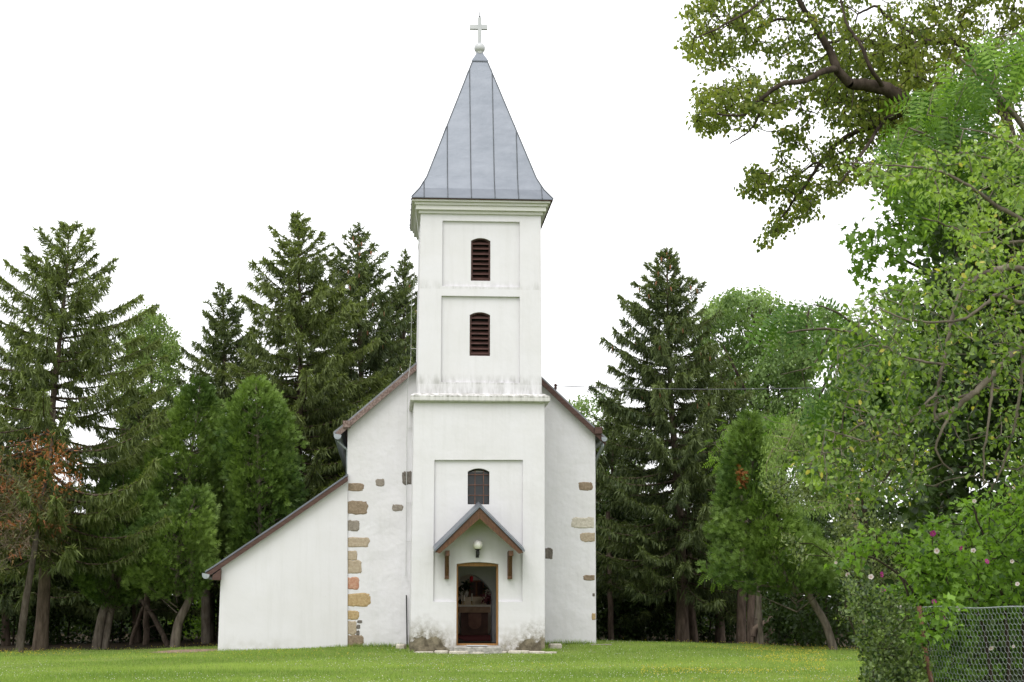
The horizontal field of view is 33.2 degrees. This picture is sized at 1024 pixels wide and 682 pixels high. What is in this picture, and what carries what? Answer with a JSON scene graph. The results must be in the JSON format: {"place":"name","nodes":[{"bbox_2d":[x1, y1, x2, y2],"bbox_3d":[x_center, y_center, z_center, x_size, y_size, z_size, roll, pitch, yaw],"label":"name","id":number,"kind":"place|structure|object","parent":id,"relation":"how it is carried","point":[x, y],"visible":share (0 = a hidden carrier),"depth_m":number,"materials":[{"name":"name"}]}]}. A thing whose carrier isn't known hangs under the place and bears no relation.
{"place":"outdoors","nodes":[
{"label":"outdoors","id":0,"kind":"place"},
{"bbox_2d":[0,616,1016,681],"bbox_3d":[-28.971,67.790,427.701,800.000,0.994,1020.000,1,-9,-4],"label":"ground","id":1,"kind":"structure","parent":0,"point":[186,643],"depth_m":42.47,"materials":[{"name":"green plant"}]},
{"bbox_2d":[0,543,58,644],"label":"undergrowth shrub","id":2,"kind":"object","parent":1,"relation":"on","point":[30,621],"visible":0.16,"depth_m":56.40,"materials":[{"name":"green plant"}]},
{"bbox_2d":[0,409,82,651],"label":"drying conifer","id":3,"kind":"object","parent":1,"relation":"on","point":[17,482],"visible":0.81,"depth_m":47.79,"materials":[{"name":"brown plant"}]},
{"bbox_2d":[0,394,94,645],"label":"spruce tree","id":4,"kind":"object","parent":1,"relation":"on","point":[8,606],"visible":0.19,"depth_m":55.97,"materials":[{"name":"green plant"}]},
{"bbox_2d":[25,536,98,644],"bbox_3d":[-15.258,8.166,58.509,3.056,4.948,4.052,1,-9,-4],"label":"undergrowth shrub","id":5,"kind":"object","parent":1,"relation":"on","point":[59,617],"visible":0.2,"depth_m":57.46,"materials":[{"name":"green plant"}]},
{"bbox_2d":[0,219,181,650],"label":"spruce tree","id":6,"kind":"object","parent":1,"relation":"on","point":[97,346],"visible":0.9,"depth_m":50.14,"materials":[{"name":"green plant"}]},
{"bbox_2d":[75,553,161,642],"bbox_3d":[-13.734,7.969,59.621,3.334,5.673,3.971,1,-9,-4],"label":"undergrowth shrub","id":7,"kind":"object","parent":1,"relation":"on","point":[120,634],"visible":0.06,"depth_m":58.98,"materials":[{"name":"green plant"}]},
{"bbox_2d":[63,467,180,648],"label":"thuja tree","id":8,"kind":"object","parent":1,"relation":"on","point":[90,586],"visible":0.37,"depth_m":50.98,"materials":[{"name":"green plant"}]},
{"bbox_2d":[50,387,211,642],"bbox_3d":[-12.797,5.958,57.987,5.863,8.947,5.627,1,-9,-4],"label":"spruce tree","id":9,"kind":"object","parent":1,"relation":"on","point":[119,612],"visible":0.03,"depth_m":57.36,"materials":[{"name":"green plant"}]},
{"bbox_2d":[129,604,143,644],"bbox_3d":[-11.913,8.934,54.782,0.464,1.755,0.850,4,-10,-23],"label":"bare trunk","id":10,"kind":"object","parent":1,"relation":"on","point":[134,630],"visible":0.84,"depth_m":54.84,"materials":[{"name":"brown wood"}]},
{"bbox_2d":[143,593,149,644],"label":"bare trunk","id":11,"kind":"object","parent":1,"relation":"on","point":[146,632],"visible":0.23,"depth_m":54.50,"materials":[{"name":"brown plant"}]},
{"bbox_2d":[113,304,186,639],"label":"birch tree","id":12,"kind":"object","parent":1,"relation":"on","point":[170,348],"visible":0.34,"depth_m":62.05,"materials":[{"name":"green plant"}]},
{"bbox_2d":[135,595,169,645],"bbox_3d":[-11.191,8.689,52.978,1.835,1.763,0.418,-9,-12,44],"label":"bare trunk","id":13,"kind":"object","parent":1,"relation":"on","point":[162,633],"visible":0.79,"depth_m":52.85,"materials":[{"name":"brown wood"}]},
{"bbox_2d":[122,589,199,641],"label":"undergrowth shrub","id":14,"kind":"object","parent":1,"relation":"on","point":[167,629],"visible":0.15,"depth_m":59.97,"materials":[{"name":"green plant"}]},
{"bbox_2d":[107,483,221,646],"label":"thuja tree","id":15,"kind":"object","parent":1,"relation":"on","point":[201,552],"visible":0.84,"depth_m":49.98,"materials":[{"name":"green plant"}]},
{"bbox_2d":[152,649,217,652],"bbox_3d":[-8.604,8.370,46.327,2.400,0.096,1.640,1,-9,-4],"label":"dirt patch","id":16,"kind":"object","parent":1,"relation":"on","point":[186,650],"visible":0.83,"depth_m":46.05,"materials":[{"name":"soil"}]},
{"bbox_2d":[126,373,256,643],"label":"thuja tree","id":17,"kind":"object","parent":1,"relation":"on","point":[180,413],"visible":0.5,"depth_m":54.22,"materials":[{"name":"green plant"}]},
{"bbox_2d":[167,597,216,638],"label":"undergrowth shrub","id":18,"kind":"object","parent":1,"relation":"on","point":[195,623],"visible":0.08,"depth_m":63.21,"materials":[{"name":"green plant"}]},
{"bbox_2d":[141,281,271,640],"bbox_3d":[-10.095,4.260,60.610,6.448,13.064,7.144,1,-9,-4],"label":"spruce tree","id":19,"kind":"object","parent":1,"relation":"on","point":[218,353],"visible":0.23,"depth_m":60.65,"materials":[{"name":"green plant"}]},
{"bbox_2d":[210,581,214,640],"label":"bare trunk","id":20,"kind":"object","parent":1,"relation":"on","point":[212,604],"visible":0.16,"depth_m":58.55,"materials":[{"name":"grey plant"}]},
{"bbox_2d":[210,508,270,639],"bbox_3d":[-8.902,8.187,59.962,3.845,5.151,3.894,1,-9,-4],"label":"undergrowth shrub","id":21,"kind":"object","parent":1,"relation":"on","point":[217,608],"visible":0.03,"depth_m":58.80,"materials":[{"name":"green plant"}]},
{"bbox_2d":[209,374,309,587],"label":"thuja tree","id":22,"kind":"object","parent":1,"relation":"on","point":[285,497],"visible":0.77,"depth_m":52.55,"materials":[{"name":"green plant"}]},
{"bbox_2d":[163,209,391,594],"bbox_3d":[-6.937,2.832,57.839,10.120,14.931,9.287,1,-9,-4],"label":"spruce tree","id":23,"kind":"object","parent":1,"relation":"on","point":[301,324],"visible":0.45,"depth_m":57.61,"materials":[{"name":"green plant"}]},
{"bbox_2d":[296,386,337,482],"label":"spruce tree","id":24,"kind":"object","parent":1,"relation":"on","point":[305,457],"visible":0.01,"depth_m":61.83,"materials":[{"name":"green plant"}]},
{"bbox_2d":[270,221,468,604],"bbox_3d":[-5.298,3.219,61.075,9.097,15.276,9.644,1,-9,-4],"label":"spruce tree","id":25,"kind":"object","parent":1,"relation":"on","point":[363,268],"visible":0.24,"depth_m":61.07,"materials":[{"name":"green plant"}]},
{"bbox_2d":[357,246,417,411],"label":"spruce tree","id":26,"kind":"object","parent":1,"relation":"on","point":[402,274],"visible":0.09,"depth_m":65.50,"materials":[{"name":"green plant"}]},
{"bbox_2d":[396,644,405,648],"bbox_3d":[-2.885,7.990,44.611,0.250,0.220,0.276,-5,-10,30],"label":"stone","id":27,"kind":"object","parent":1,"relation":"on","point":[400,646],"visible":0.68,"depth_m":44.50,"materials":[{"name":"white stone"}]},
{"bbox_2d":[202,12,606,653],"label":"church","id":28,"kind":"structure","parent":1,"relation":"on","point":[470,440],"depth_m":45.25,"materials":[{"name":"paint"}]},
{"bbox_2d":[458,575,490,633],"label":"apse wall","id":29,"kind":"structure","parent":28,"relation":"attached to","point":[464,578],"depth_m":61.32,"materials":[{"name":"paint"}]},
{"bbox_2d":[458,634,491,642],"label":"floor","id":30,"kind":"structure","parent":28,"relation":"in","point":[461,641],"depth_m":47.69,"materials":[{"name":"stone"}]},
{"bbox_2d":[458,597,490,634],"bbox_3d":[-1.297,9.406,58.713,1.123,1.289,0.800,1,-9,-4],"label":"altar","id":31,"kind":"object","parent":30,"relation":"on","point":[474,619],"visible":0.92,"depth_m":58.38,"materials":[{"name":"wood"}]},
{"bbox_2d":[459,579,473,596],"bbox_3d":[-1.579,8.486,59.017,0.448,0.618,0.498,3,-9,-21],"label":"flower vase","id":32,"kind":"object","parent":31,"relation":"on","point":[466,584],"visible":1,"depth_m":58.99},
{"bbox_2d":[469,580,484,596],"bbox_3d":[-1.212,9.220,59.352,0.543,1.857,0.410,1,-9,-4],"label":"tabernacle","id":33,"kind":"object","parent":31,"relation":"on","point":[478,587],"visible":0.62,"depth_m":59.25,"materials":[{"name":"brown wood"}]},
{"bbox_2d":[470,582,482,595],"bbox_3d":[-1.224,8.557,59.261,0.423,0.482,0.029,1,-9,-4],"label":"door","id":34,"kind":"structure","parent":33,"relation":"in","point":[479,585],"depth_m":59.25,"materials":[{"name":"brown wood"}]},
{"bbox_2d":[476,592,490,604],"bbox_3d":[-0.859,8.790,58.648,0.773,0.464,0.408,1,-9,-4],"label":"bouquet","id":35,"kind":"object","parent":31,"relation":"on","point":[487,600],"visible":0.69,"depth_m":58.60,"materials":[{"name":"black plant"}]},
{"bbox_2d":[481,581,489,593],"bbox_3d":[-0.827,8.463,59.094,0.527,0.687,0.559,1,-9,-4],"label":"flower vase","id":36,"kind":"object","parent":31,"relation":"on","point":[485,588],"visible":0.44,"depth_m":59.05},
{"bbox_2d":[458,635,490,640],"bbox_3d":[-0.889,9.192,53.119,1.570,0.014,9.650,1,-9,-4],"label":"carpet","id":37,"kind":"object","parent":30,"relation":"on","point":[475,637],"visible":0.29,"depth_m":53.25,"materials":[{"name":"red carpet"}]},
{"bbox_2d":[468,469,488,503],"bbox_3d":[-0.866,3.759,44.174,0.596,0.929,0.122,1,-9,-4],"label":"window","id":38,"kind":"structure","parent":28,"relation":"in","point":[478,482],"depth_m":44.19,"materials":[{"name":"black metal"}]},
{"bbox_2d":[470,313,489,355],"bbox_3d":[-0.847,-0.164,44.924,0.526,1.147,0.200,1,-9,-4],"label":"louvre window","id":39,"kind":"structure","parent":28,"relation":"in","point":[479,322],"depth_m":44.90,"materials":[{"name":"brown wood"}]},
{"bbox_2d":[471,239,489,280],"bbox_3d":[-0.832,-2.128,45.230,0.504,1.137,0.200,1,-9,-4],"label":"louvre window","id":40,"kind":"structure","parent":28,"relation":"in","point":[480,250],"depth_m":45.21,"materials":[{"name":"brown wood"}]},
{"bbox_2d":[554,384,825,389],"bbox_3d":[9.997,1.134,51.858,18.836,1.659,0.110,3,-9,-19],"label":"power line","id":41,"kind":"object","parent":28,"relation":"attached to","point":[555,386],"visible":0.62,"depth_m":50.12,"materials":[{"name":"grey metal"}]},
{"bbox_2d":[0,639,860,681],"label":"clover flowers","id":42,"kind":"object","parent":1,"relation":"on","point":[515,671],"visible":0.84,"depth_m":33.79,"materials":[{"name":"white plant"}]},
{"bbox_2d":[0,640,862,681],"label":"yellow flowers","id":43,"kind":"object","parent":1,"relation":"on","point":[641,665],"visible":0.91,"depth_m":38.42,"materials":[{"name":"yellow plant"}]},
{"bbox_2d":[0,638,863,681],"bbox_3d":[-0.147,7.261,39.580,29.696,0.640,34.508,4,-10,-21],"label":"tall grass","id":44,"kind":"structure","parent":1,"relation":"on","point":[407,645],"depth_m":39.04,"materials":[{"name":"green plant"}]},
{"bbox_2d":[0,477,967,634],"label":"wood","id":45,"kind":"object","parent":1,"relation":"on","point":[75,627],"depth_m":73.48,"materials":[{"name":"green plant"}]},
{"bbox_2d":[415,650,556,653],"bbox_3d":[-0.658,7.871,43.162,3.585,0.168,0.444,1,-9,-4],"label":"stone apron","id":46,"kind":"object","parent":1,"relation":"on","point":[510,651],"visible":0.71,"depth_m":43.06,"materials":[{"name":"grey stone"}]},
{"bbox_2d":[548,643,561,648],"bbox_3d":[1.123,7.996,44.710,0.346,0.220,0.278,1,-9,-4],"label":"stone","id":47,"kind":"object","parent":1,"relation":"on","point":[554,645],"visible":0.7,"depth_m":44.60,"materials":[{"name":"white stone"}]},
{"bbox_2d":[568,390,640,519],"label":"broadleaf tree","id":48,"kind":"object","parent":1,"relation":"on","point":[584,407],"visible":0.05,"depth_m":69.08,"materials":[{"name":"green plant"}]},
{"bbox_2d":[605,511,618,640],"bbox_3d":[3.563,8.458,60.890,0.726,4.786,0.408,-4,-10,25],"label":"bare trunk","id":49,"kind":"object","parent":1,"relation":"on","point":[610,619],"visible":0.53,"depth_m":60.60,"materials":[{"name":"brown wood"}]},
{"bbox_2d":[596,491,652,641],"bbox_3d":[3.792,8.156,62.994,2.778,6.120,3.927,1,-9,-4],"label":"undergrowth shrub","id":50,"kind":"object","parent":1,"relation":"on","point":[602,626],"visible":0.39,"depth_m":62.02,"materials":[{"name":"green plant"}]},
{"bbox_2d":[591,396,701,639],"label":"spruce tree","id":51,"kind":"object","parent":1,"relation":"on","point":[606,460],"visible":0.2,"depth_m":63.45,"materials":[{"name":"green plant"}]},
{"bbox_2d":[621,515,675,640],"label":"undergrowth shrub","id":52,"kind":"object","parent":1,"relation":"on","point":[656,627],"visible":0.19,"depth_m":62.84,"materials":[{"name":"green plant"}]},
{"bbox_2d":[586,246,776,642],"bbox_3d":[5.554,3.472,58.277,7.910,13.860,8.047,1,-9,-4],"label":"spruce tree","id":53,"kind":"object","parent":1,"relation":"on","point":[683,464],"visible":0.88,"depth_m":57.96,"materials":[{"name":"green plant"}]},
{"bbox_2d":[684,498,697,641],"bbox_3d":[6.302,8.123,60.096,0.407,5.215,0.402,-4,-10,23],"label":"bare trunk","id":54,"kind":"object","parent":1,"relation":"on","point":[693,632],"visible":0.23,"depth_m":59.74,"materials":[{"name":"brown wood"}]},
{"bbox_2d":[669,543,735,640],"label":"undergrowth shrub","id":55,"kind":"object","parent":1,"relation":"on","point":[701,629],"visible":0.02,"depth_m":63.60,"materials":[{"name":"green plant"}]},
{"bbox_2d":[641,357,790,641],"bbox_3d":[7.344,5.706,61.393,5.726,10.533,5.840,1,-9,-4],"label":"spruce tree","id":56,"kind":"object","parent":1,"relation":"on","point":[720,631],"visible":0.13,"depth_m":61.13,"materials":[{"name":"green plant"}]},
{"bbox_2d":[735,520,747,643],"bbox_3d":[7.696,7.744,57.132,0.506,4.977,0.754,2,-9,-15],"label":"bare trunk","id":57,"kind":"object","parent":1,"relation":"on","point":[741,621],"visible":0.34,"depth_m":56.85,"materials":[{"name":"brown wood"}]},
{"bbox_2d":[695,412,799,643],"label":"young locust tree","id":58,"kind":"object","parent":1,"relation":"on","point":[759,617],"visible":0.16,"depth_m":50.19,"materials":[{"name":"green plant"}]},
{"bbox_2d":[746,515,755,643],"bbox_3d":[7.957,7.696,56.839,0.529,4.964,0.643,-6,-11,33],"label":"bare trunk","id":59,"kind":"object","parent":1,"relation":"on","point":[750,611],"visible":0.22,"depth_m":56.44,"materials":[{"name":"brown wood"}]},
{"bbox_2d":[706,506,798,641],"bbox_3d":[8.792,7.996,62.307,4.064,6.481,4.008,1,-9,-4],"label":"undergrowth shrub","id":60,"kind":"object","parent":1,"relation":"on","point":[728,633],"visible":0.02,"depth_m":61.87,"materials":[{"name":"green plant"}]},
{"bbox_2d":[753,518,761,643],"bbox_3d":[8.088,7.842,56.151,0.461,4.479,0.315,1,-9,-4],"label":"bare trunk","id":61,"kind":"object","parent":1,"relation":"on","point":[756,639],"visible":0.19,"depth_m":55.89,"materials":[{"name":"brown plant"}]},
{"bbox_2d":[750,616,771,636],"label":"bare trunk","id":62,"kind":"object","parent":1,"relation":"on","point":[754,628],"visible":0.23,"depth_m":55.70,"materials":[{"name":"brown wood"}]},
{"bbox_2d":[694,407,844,649],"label":"thuja tree","id":63,"kind":"object","parent":1,"relation":"on","point":[734,480],"visible":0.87,"depth_m":46.57,"materials":[{"name":"green plant"}]},
{"bbox_2d":[767,545,776,643],"bbox_3d":[8.613,8.195,57.240,0.595,4.120,0.353,-2,-9,10],"label":"bare trunk","id":64,"kind":"object","parent":1,"relation":"on","point":[770,629],"visible":0.06,"depth_m":56.88,"materials":[{"name":"brown plant"}]},
{"bbox_2d":[687,283,866,568],"bbox_3d":[10.943,4.305,64.053,8.616,13.700,6.821,1,-9,-4],"label":"locust tree","id":65,"kind":"object","parent":1,"relation":"on","point":[748,305],"visible":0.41,"depth_m":63.39,"materials":[{"name":"green plant"}]},
{"bbox_2d":[760,570,838,645],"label":"undergrowth shrub","id":66,"kind":"object","parent":1,"relation":"on","point":[777,621],"visible":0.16,"depth_m":52.22,"materials":[{"name":"green plant"}]},
{"bbox_2d":[755,400,895,626],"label":"willow tree","id":67,"kind":"object","parent":1,"relation":"on","point":[780,452],"visible":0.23,"depth_m":42.84,"materials":[{"name":"green plant"}]},
{"bbox_2d":[780,489,884,648],"bbox_3d":[9.309,6.609,50.326,3.746,5.088,3.909,1,-9,-4],"label":"undergrowth shrub","id":68,"kind":"object","parent":1,"relation":"on","point":[799,621],"visible":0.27,"depth_m":49.46,"materials":[{"name":"green plant"}]},
{"bbox_2d":[742,295,942,533],"bbox_3d":[5.643,2.415,28.338,3.483,6.518,4.218,1,-9,-4],"label":"robinia tree","id":69,"kind":"object","parent":1,"relation":"on","point":[818,415],"visible":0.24,"depth_m":28.68,"materials":[{"name":"green plant"}]},
{"bbox_2d":[757,414,927,666],"bbox_3d":[5.102,3.060,25.170,3.043,4.269,3.307,1,-9,-4],"label":"privet shrub","id":70,"kind":"object","parent":1,"relation":"on","point":[802,489],"visible":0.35,"depth_m":24.82,"materials":[{"name":"green plant"}]},
{"bbox_2d":[673,0,1023,252],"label":"linden tree","id":71,"kind":"object","parent":1,"relation":"on","point":[837,74],"visible":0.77,"depth_m":24.55,"materials":[{"name":"green plant"}]},
{"bbox_2d":[836,574,934,681],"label":"cotoneaster shrub","id":72,"kind":"object","parent":1,"relation":"on","point":[899,654],"visible":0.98,"depth_m":13.02,"materials":[{"name":"green plant"}]},
{"bbox_2d":[835,430,953,649],"bbox_3d":[10.645,5.279,46.641,4.154,6.740,4.053,1,-9,-4],"label":"undergrowth shrub","id":73,"kind":"object","parent":1,"relation":"on","point":[893,511],"visible":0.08,"depth_m":45.94,"materials":[{"name":"green plant"}]},
{"bbox_2d":[823,522,978,681],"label":"hibiscus shrub","id":74,"kind":"object","parent":1,"relation":"on","point":[916,591],"visible":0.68,"depth_m":14.24,"materials":[{"name":"green plant"}]},
{"bbox_2d":[783,117,1023,516],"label":"fruit tree","id":75,"kind":"object","parent":1,"relation":"on","point":[814,471],"visible":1,"depth_m":13.47,"materials":[{"name":"green plant"}]},
{"bbox_2d":[838,131,1023,469],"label":"maple tree","id":76,"kind":"object","parent":1,"relation":"on","point":[912,238],"visible":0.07,"depth_m":24.42,"materials":[{"name":"green plant"}]},
{"bbox_2d":[868,25,1023,248],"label":"robinia tree","id":77,"kind":"object","parent":1,"relation":"on","point":[955,100],"visible":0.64,"depth_m":19.87,"materials":[{"name":"green plant"}]},
{"bbox_2d":[884,164,1023,679],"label":"elder shrub","id":78,"kind":"object","parent":1,"relation":"on","point":[915,512],"visible":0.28,"depth_m":19.63,"materials":[{"name":"green plant"}]},
{"bbox_2d":[907,497,1023,681],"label":"laurel shrub","id":79,"kind":"object","parent":1,"relation":"on","point":[1014,674],"visible":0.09,"depth_m":16.35,"materials":[{"name":"green plant"}]},
{"bbox_2d":[911,473,1023,681],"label":"hibiscus shrub","id":80,"kind":"object","parent":1,"relation":"on","point":[995,559],"visible":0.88,"depth_m":14.32,"materials":[{"name":"green plant"}]},
{"bbox_2d":[917,606,1023,681],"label":"wire fence","id":81,"kind":"object","parent":1,"relation":"on","point":[928,664],"visible":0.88,"depth_m":12.78,"materials":[{"name":"metal"}]},
{"bbox_2d":[0,0,1023,596],"label":"sky","id":82,"kind":"structure","parent":0,"point":[179,131],"materials":[{"name":"white"}]}
]}

